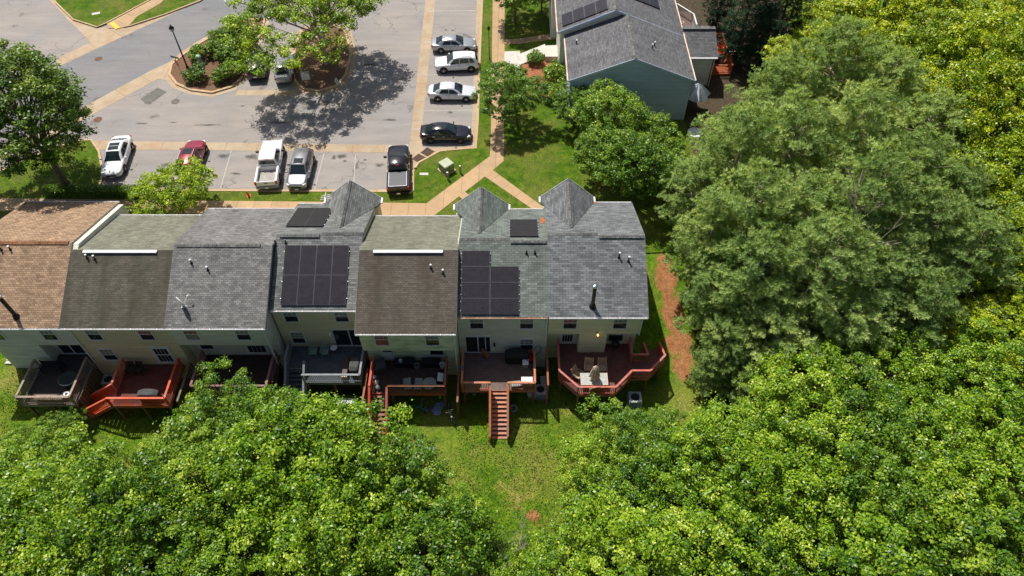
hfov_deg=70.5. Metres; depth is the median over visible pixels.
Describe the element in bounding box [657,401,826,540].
broadleaf tree
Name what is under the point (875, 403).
broadleaf tree
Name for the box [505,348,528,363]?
covered grill
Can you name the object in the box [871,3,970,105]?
broadleaf tree
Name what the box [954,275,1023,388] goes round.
broadleaf tree
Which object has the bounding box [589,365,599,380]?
patio umbrella
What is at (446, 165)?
transformer box
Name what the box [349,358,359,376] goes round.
covered grill
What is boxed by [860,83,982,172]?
pine tree
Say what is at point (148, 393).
covered grill
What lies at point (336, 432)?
broadleaf tree
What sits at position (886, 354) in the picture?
broadleaf tree
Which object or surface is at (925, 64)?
broadleaf tree
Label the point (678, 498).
broadleaf tree
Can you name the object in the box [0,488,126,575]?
broadleaf tree
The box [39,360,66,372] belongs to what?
garden bench
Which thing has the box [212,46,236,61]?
shrub
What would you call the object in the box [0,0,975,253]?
front lawn
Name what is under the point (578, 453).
broadleaf tree
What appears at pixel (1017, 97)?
broadleaf tree
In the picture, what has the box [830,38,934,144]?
pine tree
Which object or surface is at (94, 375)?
fence
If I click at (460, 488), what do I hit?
broadleaf tree
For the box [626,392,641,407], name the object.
air conditioner
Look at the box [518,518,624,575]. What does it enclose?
broadleaf tree
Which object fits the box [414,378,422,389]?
lawn chair
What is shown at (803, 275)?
deciduous tree
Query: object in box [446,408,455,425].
bicycle
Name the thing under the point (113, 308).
townhouse
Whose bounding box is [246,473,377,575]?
broadleaf tree
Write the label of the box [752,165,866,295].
deciduous tree
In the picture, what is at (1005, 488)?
broadleaf tree
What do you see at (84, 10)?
corner lawn
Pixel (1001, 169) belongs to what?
broadleaf tree
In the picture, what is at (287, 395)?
broadleaf tree
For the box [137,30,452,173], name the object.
oil stains
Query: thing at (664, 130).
broadleaf tree
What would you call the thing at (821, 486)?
broadleaf tree
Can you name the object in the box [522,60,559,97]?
mulch bed
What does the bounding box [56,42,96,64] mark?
crossing apron
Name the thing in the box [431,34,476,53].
parked car
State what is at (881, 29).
broadleaf tree
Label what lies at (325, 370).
wooden deck
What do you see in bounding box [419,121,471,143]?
parked car
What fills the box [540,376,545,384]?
storage bin
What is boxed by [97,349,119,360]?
window
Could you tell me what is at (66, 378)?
round table
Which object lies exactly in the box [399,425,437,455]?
broadleaf tree
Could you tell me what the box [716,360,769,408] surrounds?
pine tree
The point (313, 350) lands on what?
chair
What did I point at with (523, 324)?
window
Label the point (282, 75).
parked car
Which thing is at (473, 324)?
window
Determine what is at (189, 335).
window
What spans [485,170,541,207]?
garden path
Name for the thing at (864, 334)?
pine tree
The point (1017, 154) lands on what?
broadleaf tree
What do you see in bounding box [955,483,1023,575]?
broadleaf tree
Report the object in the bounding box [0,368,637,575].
grass
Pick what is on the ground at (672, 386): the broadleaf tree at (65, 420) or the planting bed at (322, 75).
the broadleaf tree at (65, 420)
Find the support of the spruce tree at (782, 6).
on the shaded yard at (718, 97)
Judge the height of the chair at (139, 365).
0.939 m
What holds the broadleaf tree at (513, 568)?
on the ground at (672, 386)
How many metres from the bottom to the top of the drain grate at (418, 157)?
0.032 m
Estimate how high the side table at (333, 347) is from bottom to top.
0.503 m
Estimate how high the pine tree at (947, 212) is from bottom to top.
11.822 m
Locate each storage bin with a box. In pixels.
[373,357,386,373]
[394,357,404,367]
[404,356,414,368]
[522,359,528,368]
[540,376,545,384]
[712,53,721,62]
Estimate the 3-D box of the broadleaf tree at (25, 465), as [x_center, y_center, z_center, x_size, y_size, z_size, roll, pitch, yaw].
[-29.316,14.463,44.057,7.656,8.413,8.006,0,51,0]
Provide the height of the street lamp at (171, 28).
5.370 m
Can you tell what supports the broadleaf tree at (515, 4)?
on the front lawn at (535, 164)
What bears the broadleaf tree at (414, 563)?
on the ground at (672, 386)
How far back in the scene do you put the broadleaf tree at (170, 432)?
45.27 m
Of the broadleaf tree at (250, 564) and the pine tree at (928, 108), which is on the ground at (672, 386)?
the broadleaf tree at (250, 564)
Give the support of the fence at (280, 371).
on the ground at (672, 386)
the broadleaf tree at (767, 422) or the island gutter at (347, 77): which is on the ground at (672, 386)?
the broadleaf tree at (767, 422)
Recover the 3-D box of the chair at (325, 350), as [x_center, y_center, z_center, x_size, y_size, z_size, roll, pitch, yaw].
[-13.790,4.621,53.426,0.610,0.939,0.666,-1,51,-1]
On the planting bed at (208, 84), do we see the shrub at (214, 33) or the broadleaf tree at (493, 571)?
the shrub at (214, 33)
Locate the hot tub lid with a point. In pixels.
(693, 130)
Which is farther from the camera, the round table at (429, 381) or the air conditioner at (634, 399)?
the air conditioner at (634, 399)
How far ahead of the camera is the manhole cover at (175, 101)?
72.60 m
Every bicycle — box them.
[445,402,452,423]
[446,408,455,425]
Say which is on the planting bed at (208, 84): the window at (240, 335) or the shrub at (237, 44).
the shrub at (237, 44)
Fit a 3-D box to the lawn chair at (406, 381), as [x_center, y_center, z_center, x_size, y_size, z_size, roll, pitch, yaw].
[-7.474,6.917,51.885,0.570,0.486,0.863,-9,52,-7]
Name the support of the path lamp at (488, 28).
on the front lawn at (535, 164)
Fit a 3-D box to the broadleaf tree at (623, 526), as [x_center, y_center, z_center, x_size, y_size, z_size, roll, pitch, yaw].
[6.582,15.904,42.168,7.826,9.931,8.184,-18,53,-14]
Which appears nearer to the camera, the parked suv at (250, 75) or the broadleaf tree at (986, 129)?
the broadleaf tree at (986, 129)
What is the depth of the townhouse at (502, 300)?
51.32 m
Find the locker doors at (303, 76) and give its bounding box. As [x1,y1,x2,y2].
[301,74,309,79]
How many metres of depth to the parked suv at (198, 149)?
65.90 m
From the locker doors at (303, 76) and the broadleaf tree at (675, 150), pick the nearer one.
the broadleaf tree at (675, 150)
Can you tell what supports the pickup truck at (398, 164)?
on the car park
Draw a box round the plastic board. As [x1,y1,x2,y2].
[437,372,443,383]
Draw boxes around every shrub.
[181,61,207,82]
[185,43,206,61]
[202,37,223,55]
[204,28,224,42]
[208,67,228,83]
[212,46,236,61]
[218,26,238,37]
[218,60,245,77]
[224,36,243,50]
[229,25,248,36]
[229,50,249,65]
[243,33,258,44]
[525,49,544,64]
[541,59,566,82]
[544,78,566,102]
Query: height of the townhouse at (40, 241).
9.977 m
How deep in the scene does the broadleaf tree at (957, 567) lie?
40.41 m
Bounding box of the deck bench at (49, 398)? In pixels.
[34,395,63,401]
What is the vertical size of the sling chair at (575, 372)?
1.086 m
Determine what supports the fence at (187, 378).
on the ground at (672, 386)
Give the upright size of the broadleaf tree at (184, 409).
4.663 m
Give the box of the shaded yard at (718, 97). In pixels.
[676,0,845,193]
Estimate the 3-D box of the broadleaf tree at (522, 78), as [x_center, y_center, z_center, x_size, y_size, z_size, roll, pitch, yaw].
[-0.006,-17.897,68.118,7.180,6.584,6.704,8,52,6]
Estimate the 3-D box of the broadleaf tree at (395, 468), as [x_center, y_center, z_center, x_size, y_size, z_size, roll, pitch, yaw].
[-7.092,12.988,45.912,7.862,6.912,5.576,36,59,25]
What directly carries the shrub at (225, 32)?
on the planting bed at (208, 84)
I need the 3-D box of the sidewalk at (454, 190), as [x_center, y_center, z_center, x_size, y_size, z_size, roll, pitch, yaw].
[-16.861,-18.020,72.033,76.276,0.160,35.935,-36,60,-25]
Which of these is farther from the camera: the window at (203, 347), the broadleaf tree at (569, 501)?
the window at (203, 347)
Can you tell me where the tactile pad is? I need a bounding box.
[109,22,119,28]
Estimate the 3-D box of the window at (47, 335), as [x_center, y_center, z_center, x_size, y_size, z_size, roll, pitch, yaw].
[-32.204,3.194,50.316,1.050,1.500,0.085,0,51,0]
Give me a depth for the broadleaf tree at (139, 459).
41.49 m
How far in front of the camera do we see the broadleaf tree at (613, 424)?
49.70 m
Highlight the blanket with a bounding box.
[431,400,446,415]
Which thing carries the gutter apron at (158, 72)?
on the car park
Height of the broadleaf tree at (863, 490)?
9.977 m
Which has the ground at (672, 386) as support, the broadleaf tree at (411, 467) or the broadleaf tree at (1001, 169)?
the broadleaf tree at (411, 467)
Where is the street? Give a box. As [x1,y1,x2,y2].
[0,0,293,142]
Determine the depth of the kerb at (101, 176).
66.42 m
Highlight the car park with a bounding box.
[0,0,476,189]
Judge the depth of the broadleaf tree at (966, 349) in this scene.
47.91 m
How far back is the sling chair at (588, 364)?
52.51 m
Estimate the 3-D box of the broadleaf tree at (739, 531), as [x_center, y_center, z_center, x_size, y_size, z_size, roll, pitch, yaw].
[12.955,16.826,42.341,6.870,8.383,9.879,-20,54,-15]
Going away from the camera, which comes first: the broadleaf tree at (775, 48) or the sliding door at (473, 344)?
the sliding door at (473, 344)
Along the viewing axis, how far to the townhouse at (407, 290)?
50.36 m
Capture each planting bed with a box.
[171,20,262,90]
[294,24,348,89]
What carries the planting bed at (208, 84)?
on the car park
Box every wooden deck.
[14,354,92,417]
[84,358,184,418]
[189,350,279,398]
[283,341,367,400]
[367,355,447,442]
[461,349,535,442]
[556,337,665,406]
[676,3,697,25]
[709,33,732,75]
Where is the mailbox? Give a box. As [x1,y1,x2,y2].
[300,71,309,84]
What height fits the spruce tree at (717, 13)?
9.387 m
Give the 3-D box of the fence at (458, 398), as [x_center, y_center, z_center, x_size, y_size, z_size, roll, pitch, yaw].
[-3.850,7.646,52.832,0.140,2.464,2.952,0,51,0]
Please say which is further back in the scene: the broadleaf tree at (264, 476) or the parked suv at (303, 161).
the parked suv at (303, 161)
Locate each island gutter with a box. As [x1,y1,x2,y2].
[164,18,269,96]
[289,24,356,94]
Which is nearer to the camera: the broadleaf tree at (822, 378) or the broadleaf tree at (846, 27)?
the broadleaf tree at (822, 378)
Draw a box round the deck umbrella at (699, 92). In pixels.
[688,83,710,108]
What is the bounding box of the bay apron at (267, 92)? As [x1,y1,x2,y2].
[235,90,298,94]
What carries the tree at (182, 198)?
on the front lawn at (535, 164)
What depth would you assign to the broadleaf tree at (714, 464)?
44.62 m
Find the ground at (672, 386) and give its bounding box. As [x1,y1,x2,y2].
[0,0,1023,575]
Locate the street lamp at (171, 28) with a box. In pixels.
[169,25,189,70]
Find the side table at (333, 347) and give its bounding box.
[330,345,337,353]
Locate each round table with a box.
[58,371,76,387]
[422,377,435,390]
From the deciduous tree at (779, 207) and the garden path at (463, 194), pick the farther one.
the garden path at (463, 194)
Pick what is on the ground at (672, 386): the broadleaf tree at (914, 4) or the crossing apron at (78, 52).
the broadleaf tree at (914, 4)
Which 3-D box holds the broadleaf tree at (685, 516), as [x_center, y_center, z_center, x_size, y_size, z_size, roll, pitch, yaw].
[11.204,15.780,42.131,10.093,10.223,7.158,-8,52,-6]
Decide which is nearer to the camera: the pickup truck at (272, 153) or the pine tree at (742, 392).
the pine tree at (742, 392)
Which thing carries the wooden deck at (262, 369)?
on the ground at (672, 386)
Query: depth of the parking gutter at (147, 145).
68.33 m
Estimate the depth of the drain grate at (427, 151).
67.78 m
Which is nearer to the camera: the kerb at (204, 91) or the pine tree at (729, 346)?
the pine tree at (729, 346)
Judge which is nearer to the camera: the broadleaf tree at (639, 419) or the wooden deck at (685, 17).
the broadleaf tree at (639, 419)
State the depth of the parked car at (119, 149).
65.72 m
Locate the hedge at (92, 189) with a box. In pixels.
[40,183,146,197]
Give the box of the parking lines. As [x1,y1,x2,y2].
[175,10,475,188]
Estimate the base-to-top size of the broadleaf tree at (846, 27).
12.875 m
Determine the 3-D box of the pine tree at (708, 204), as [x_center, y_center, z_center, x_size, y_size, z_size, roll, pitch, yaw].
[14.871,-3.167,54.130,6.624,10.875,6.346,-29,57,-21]
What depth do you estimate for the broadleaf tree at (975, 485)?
41.65 m
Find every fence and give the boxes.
[77,362,103,412]
[176,362,198,413]
[273,363,283,395]
[361,368,369,416]
[456,367,460,417]
[545,347,548,405]
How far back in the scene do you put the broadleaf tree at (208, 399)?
46.04 m
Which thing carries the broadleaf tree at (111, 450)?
on the ground at (672, 386)
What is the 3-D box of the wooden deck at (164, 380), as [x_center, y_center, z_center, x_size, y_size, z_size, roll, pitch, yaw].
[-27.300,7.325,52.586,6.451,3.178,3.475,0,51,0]
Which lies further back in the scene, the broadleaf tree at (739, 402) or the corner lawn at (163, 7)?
the corner lawn at (163, 7)
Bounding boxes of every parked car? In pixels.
[99,135,134,177]
[274,53,294,82]
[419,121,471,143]
[427,81,476,102]
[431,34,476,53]
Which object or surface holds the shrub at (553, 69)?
on the mulch bed at (535, 69)
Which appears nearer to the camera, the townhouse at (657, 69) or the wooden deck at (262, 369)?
the wooden deck at (262, 369)
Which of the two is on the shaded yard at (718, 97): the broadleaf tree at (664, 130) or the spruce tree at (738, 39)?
the spruce tree at (738, 39)
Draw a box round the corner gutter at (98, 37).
[50,0,185,47]
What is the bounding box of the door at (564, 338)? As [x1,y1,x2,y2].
[559,334,575,343]
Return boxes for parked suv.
[175,140,207,175]
[246,51,269,79]
[285,148,315,189]
[435,50,478,73]
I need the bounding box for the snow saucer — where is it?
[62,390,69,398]
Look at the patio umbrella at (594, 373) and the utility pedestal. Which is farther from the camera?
the utility pedestal
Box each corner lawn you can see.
[56,0,149,27]
[132,0,197,23]
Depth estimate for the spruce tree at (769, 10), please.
71.95 m
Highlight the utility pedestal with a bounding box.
[195,55,204,64]
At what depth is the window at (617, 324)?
51.09 m
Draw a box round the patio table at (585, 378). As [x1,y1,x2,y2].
[580,372,607,388]
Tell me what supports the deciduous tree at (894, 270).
on the ground at (672, 386)
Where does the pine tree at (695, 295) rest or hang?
on the ground at (672, 386)
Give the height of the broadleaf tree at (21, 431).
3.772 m
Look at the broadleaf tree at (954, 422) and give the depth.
44.07 m
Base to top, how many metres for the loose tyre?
0.120 m
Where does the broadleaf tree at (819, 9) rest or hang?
on the front lawn at (535, 164)
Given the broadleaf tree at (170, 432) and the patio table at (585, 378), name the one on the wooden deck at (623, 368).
the patio table at (585, 378)
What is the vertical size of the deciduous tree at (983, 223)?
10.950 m
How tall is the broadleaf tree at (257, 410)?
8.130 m
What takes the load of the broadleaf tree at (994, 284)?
on the ground at (672, 386)
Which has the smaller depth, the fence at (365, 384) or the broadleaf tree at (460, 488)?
the broadleaf tree at (460, 488)
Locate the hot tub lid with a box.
[688,127,702,139]
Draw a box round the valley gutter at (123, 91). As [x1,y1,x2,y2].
[25,71,157,144]
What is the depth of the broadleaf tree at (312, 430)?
44.35 m
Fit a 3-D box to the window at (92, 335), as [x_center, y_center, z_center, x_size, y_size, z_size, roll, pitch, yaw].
[-29.058,3.194,50.316,1.050,1.500,0.085,0,51,0]
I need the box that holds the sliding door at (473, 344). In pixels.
[464,336,490,352]
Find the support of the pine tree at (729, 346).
on the ground at (672, 386)
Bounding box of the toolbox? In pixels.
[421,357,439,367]
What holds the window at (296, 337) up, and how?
in the townhouse at (314, 279)
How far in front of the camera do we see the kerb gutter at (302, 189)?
64.68 m
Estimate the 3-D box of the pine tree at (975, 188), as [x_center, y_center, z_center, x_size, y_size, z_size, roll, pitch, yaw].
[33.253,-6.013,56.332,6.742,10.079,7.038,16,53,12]
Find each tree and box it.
[0,38,98,186]
[0,416,57,463]
[0,425,80,505]
[0,452,53,574]
[0,477,53,575]
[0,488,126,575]
[2,450,189,575]
[11,418,130,575]
[43,454,119,525]
[44,406,87,435]
[83,438,198,575]
[89,441,129,470]
[108,491,243,575]
[125,155,217,213]
[128,433,262,560]
[130,433,168,479]
[143,395,254,513]
[172,391,220,448]
[173,480,316,575]
[182,354,300,457]
[196,402,336,553]
[214,385,318,499]
[215,0,388,76]
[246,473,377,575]
[257,466,427,575]
[259,388,382,492]
[261,397,426,558]
[263,385,336,455]
[324,421,353,440]
[328,424,455,538]
[344,441,449,536]
[367,485,513,575]
[384,438,451,496]
[394,467,487,556]
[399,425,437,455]
[420,516,514,575]
[470,59,550,124]
[485,540,553,575]
[489,508,533,570]
[494,0,539,23]
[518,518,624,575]
[539,0,550,14]
[551,83,599,133]
[552,465,646,560]
[553,427,651,508]
[554,481,687,575]
[562,443,678,570]
[568,77,652,138]
[569,124,640,183]
[571,391,702,506]
[585,124,677,199]
[597,406,645,444]
[611,437,745,551]
[619,476,801,575]
[624,110,686,156]
[630,135,691,185]
[644,403,694,441]
[651,414,761,497]
[654,152,734,234]
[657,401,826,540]
[661,179,759,290]
[672,251,766,344]
[679,490,803,575]
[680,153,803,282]
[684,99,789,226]
[686,100,769,172]
[687,310,763,386]
[687,341,735,396]
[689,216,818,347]
[697,390,812,505]
[701,0,740,30]
[716,292,820,398]
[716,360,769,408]
[719,0,777,67]
[724,50,815,140]
[731,358,813,430]
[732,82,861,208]
[736,493,873,575]
[740,1,784,71]
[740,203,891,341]
[740,350,869,481]
[740,413,876,554]
[747,331,876,417]
[750,0,813,67]
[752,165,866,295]
[757,34,838,86]
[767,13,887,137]
[780,417,954,569]
[788,478,924,575]
[790,0,877,61]
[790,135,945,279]
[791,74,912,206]
[793,277,905,389]
[806,342,953,485]
[808,11,917,96]
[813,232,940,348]
[822,0,960,62]
[822,163,901,270]
[827,326,963,418]
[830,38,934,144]
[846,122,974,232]
[853,434,986,575]
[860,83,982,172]
[865,381,1006,501]
[866,311,955,384]
[868,175,987,286]
[870,441,1017,548]
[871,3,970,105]
[875,260,973,362]
[881,0,1005,58]
[888,336,1005,431]
[896,59,1023,139]
[901,422,1023,550]
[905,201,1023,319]
[914,152,1000,241]
[914,294,1014,379]
[914,494,1023,575]
[922,5,1023,129]
[930,41,1023,176]
[930,199,1023,281]
[933,380,1023,500]
[937,138,1023,228]
[947,311,1023,438]
[949,0,1023,60]
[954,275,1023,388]
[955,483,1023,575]
[957,234,1023,318]
[961,130,1023,236]
[974,27,1023,135]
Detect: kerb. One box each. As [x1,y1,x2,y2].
[0,139,101,170]
[54,0,148,26]
[99,0,482,193]
[123,0,201,27]
[168,18,265,93]
[293,21,351,91]
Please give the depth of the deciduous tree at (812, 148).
54.41 m
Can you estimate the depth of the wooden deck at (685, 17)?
80.61 m
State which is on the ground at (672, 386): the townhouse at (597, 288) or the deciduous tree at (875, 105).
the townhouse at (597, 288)
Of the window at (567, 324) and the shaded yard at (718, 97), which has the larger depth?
the shaded yard at (718, 97)
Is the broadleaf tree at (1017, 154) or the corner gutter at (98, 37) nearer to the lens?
the broadleaf tree at (1017, 154)
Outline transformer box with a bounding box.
[437,158,455,176]
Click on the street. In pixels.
(128, 58)
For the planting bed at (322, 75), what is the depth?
76.07 m
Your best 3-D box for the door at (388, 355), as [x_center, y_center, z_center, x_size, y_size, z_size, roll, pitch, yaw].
[-9.056,4.624,52.585,1.060,2.120,0.120,0,51,0]
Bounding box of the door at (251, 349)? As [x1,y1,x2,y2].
[244,345,269,353]
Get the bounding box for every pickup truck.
[254,139,285,188]
[383,144,411,194]
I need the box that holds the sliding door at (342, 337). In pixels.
[331,329,361,345]
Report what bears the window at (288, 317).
in the townhouse at (314, 279)
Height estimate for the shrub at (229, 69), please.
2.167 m
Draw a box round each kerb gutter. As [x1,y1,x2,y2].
[230,189,410,191]
[409,0,480,190]
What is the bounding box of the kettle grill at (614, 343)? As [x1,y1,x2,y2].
[610,339,619,352]
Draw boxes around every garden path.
[458,191,468,198]
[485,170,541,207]
[504,34,555,43]
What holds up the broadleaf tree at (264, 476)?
on the ground at (672, 386)
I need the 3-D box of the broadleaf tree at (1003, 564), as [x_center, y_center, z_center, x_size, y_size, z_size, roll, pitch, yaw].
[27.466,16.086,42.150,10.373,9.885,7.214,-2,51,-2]
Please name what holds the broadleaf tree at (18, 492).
on the ground at (672, 386)
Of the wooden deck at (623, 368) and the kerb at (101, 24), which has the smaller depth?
the wooden deck at (623, 368)
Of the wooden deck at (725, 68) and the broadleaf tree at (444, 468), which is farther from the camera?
the wooden deck at (725, 68)
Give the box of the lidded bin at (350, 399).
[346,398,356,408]
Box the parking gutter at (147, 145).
[94,140,410,152]
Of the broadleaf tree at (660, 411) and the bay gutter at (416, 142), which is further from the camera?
the bay gutter at (416, 142)
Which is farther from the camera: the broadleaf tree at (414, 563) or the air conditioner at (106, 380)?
the air conditioner at (106, 380)
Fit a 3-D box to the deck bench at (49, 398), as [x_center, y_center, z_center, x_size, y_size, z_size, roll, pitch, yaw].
[-32.600,7.815,51.194,2.000,0.420,0.380,0,51,0]
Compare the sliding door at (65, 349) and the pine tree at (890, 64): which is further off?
the pine tree at (890, 64)
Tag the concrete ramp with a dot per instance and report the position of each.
(515, 58)
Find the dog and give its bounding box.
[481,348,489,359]
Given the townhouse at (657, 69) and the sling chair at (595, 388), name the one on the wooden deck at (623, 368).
the sling chair at (595, 388)
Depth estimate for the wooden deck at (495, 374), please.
52.33 m
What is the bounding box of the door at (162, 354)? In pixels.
[148,347,177,363]
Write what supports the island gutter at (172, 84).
on the car park
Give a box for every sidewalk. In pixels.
[0,0,504,214]
[107,0,162,27]
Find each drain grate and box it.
[412,154,425,161]
[420,147,433,156]
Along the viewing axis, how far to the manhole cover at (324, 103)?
72.40 m
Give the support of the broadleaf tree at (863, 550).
on the ground at (672, 386)
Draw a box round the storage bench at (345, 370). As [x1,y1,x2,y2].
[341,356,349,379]
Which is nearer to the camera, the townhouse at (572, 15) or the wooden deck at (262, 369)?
the wooden deck at (262, 369)
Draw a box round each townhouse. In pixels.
[0,201,128,367]
[58,214,201,377]
[163,208,293,368]
[270,180,382,359]
[354,215,461,375]
[453,187,548,367]
[539,178,648,357]
[548,0,555,37]
[554,0,684,71]
[563,12,717,119]
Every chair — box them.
[125,361,135,375]
[133,361,145,375]
[308,343,318,357]
[320,343,329,357]
[403,377,411,389]
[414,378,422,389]
[526,349,532,361]
[570,364,582,378]
[584,357,593,370]
[587,385,598,394]
[597,357,606,370]
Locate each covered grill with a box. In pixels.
[137,389,161,401]
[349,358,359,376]
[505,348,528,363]
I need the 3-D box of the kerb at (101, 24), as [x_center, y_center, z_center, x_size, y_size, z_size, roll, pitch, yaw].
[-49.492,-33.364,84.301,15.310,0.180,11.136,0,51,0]
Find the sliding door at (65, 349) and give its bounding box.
[56,345,86,353]
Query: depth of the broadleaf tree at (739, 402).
49.19 m
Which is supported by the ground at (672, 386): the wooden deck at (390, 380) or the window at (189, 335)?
the wooden deck at (390, 380)
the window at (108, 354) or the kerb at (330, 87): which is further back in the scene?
the kerb at (330, 87)
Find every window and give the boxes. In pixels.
[0,332,7,340]
[37,331,60,340]
[83,331,104,340]
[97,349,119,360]
[136,331,156,340]
[182,331,201,340]
[199,345,215,349]
[233,331,252,340]
[282,313,299,322]
[288,332,306,343]
[333,313,349,322]
[373,336,390,345]
[424,336,440,345]
[429,351,444,355]
[469,320,483,328]
[519,320,533,328]
[519,338,533,350]
[562,320,577,328]
[607,334,623,341]
[612,320,627,328]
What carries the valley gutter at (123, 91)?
on the car park
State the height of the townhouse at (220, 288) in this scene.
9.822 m
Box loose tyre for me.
[509,404,517,411]
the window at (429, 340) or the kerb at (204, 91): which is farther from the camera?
the kerb at (204, 91)
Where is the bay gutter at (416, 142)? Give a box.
[410,0,434,152]
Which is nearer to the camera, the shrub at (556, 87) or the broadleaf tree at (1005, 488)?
the broadleaf tree at (1005, 488)
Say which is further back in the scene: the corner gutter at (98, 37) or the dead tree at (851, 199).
the corner gutter at (98, 37)
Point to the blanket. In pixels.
(438, 407)
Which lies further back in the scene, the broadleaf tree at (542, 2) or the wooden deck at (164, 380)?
the broadleaf tree at (542, 2)
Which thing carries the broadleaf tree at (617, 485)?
on the ground at (672, 386)
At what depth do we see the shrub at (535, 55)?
75.68 m
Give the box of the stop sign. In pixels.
[170,55,183,78]
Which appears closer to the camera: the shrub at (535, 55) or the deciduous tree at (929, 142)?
the deciduous tree at (929, 142)
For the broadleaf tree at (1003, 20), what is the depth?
61.82 m
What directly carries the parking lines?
on the car park
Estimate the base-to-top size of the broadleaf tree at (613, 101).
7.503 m
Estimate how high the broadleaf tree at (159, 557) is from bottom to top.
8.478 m
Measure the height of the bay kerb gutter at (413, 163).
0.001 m
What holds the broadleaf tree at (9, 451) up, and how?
on the ground at (672, 386)
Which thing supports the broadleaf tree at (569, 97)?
on the front lawn at (535, 164)
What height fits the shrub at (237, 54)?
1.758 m
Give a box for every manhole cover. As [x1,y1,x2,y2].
[94,117,101,121]
[171,99,179,103]
[321,101,328,105]
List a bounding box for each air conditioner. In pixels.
[101,374,120,389]
[534,384,545,399]
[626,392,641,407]
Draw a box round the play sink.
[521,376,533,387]
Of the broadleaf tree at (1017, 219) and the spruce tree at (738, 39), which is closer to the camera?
the broadleaf tree at (1017, 219)
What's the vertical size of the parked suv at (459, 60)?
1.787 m
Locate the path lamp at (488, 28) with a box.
[487,26,489,59]
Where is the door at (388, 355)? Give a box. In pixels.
[380,351,395,359]
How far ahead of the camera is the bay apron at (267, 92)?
73.53 m
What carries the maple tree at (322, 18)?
on the planting bed at (322, 75)
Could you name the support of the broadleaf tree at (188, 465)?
on the ground at (672, 386)
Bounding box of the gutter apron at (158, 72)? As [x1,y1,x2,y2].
[151,62,168,79]
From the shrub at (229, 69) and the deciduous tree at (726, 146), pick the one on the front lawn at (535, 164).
the deciduous tree at (726, 146)
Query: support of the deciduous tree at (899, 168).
on the ground at (672, 386)
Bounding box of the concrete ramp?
[504,44,557,71]
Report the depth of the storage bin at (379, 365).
52.40 m
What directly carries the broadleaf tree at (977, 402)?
on the ground at (672, 386)
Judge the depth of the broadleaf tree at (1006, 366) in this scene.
47.78 m
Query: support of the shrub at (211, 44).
on the planting bed at (208, 84)
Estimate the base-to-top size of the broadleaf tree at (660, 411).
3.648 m
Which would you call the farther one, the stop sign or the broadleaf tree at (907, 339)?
the stop sign
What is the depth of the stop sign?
72.96 m
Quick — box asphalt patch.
[141,87,165,103]
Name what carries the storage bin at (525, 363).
on the wooden deck at (495, 374)
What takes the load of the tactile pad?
on the sidewalk at (129, 18)
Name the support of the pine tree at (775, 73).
on the shaded yard at (718, 97)
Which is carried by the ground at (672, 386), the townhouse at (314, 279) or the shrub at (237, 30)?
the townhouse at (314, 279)
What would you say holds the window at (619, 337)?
in the townhouse at (597, 288)
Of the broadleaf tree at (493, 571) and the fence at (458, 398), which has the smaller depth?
the broadleaf tree at (493, 571)
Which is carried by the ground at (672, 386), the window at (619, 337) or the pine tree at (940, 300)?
the pine tree at (940, 300)
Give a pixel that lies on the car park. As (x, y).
(365, 104)
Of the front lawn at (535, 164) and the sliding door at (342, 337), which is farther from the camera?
the front lawn at (535, 164)
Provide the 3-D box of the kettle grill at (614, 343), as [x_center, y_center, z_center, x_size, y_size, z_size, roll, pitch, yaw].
[7.600,4.272,53.612,0.700,1.082,0.638,0,51,0]
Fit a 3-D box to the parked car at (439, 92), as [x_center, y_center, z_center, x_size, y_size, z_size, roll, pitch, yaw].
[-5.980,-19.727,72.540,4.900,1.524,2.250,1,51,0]
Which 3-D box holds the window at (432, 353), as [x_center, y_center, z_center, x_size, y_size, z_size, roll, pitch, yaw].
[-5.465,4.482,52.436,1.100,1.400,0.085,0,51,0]
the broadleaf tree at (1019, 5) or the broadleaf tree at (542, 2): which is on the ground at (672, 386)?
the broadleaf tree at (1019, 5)
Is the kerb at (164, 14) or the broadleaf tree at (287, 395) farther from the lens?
the kerb at (164, 14)
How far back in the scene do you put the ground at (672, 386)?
52.73 m
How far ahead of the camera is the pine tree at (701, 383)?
51.35 m
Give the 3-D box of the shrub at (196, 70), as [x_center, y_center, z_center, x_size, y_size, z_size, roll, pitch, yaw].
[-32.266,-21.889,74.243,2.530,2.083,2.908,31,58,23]
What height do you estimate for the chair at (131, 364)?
0.939 m
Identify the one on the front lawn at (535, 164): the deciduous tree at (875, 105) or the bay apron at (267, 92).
the deciduous tree at (875, 105)
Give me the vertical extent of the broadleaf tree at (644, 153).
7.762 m

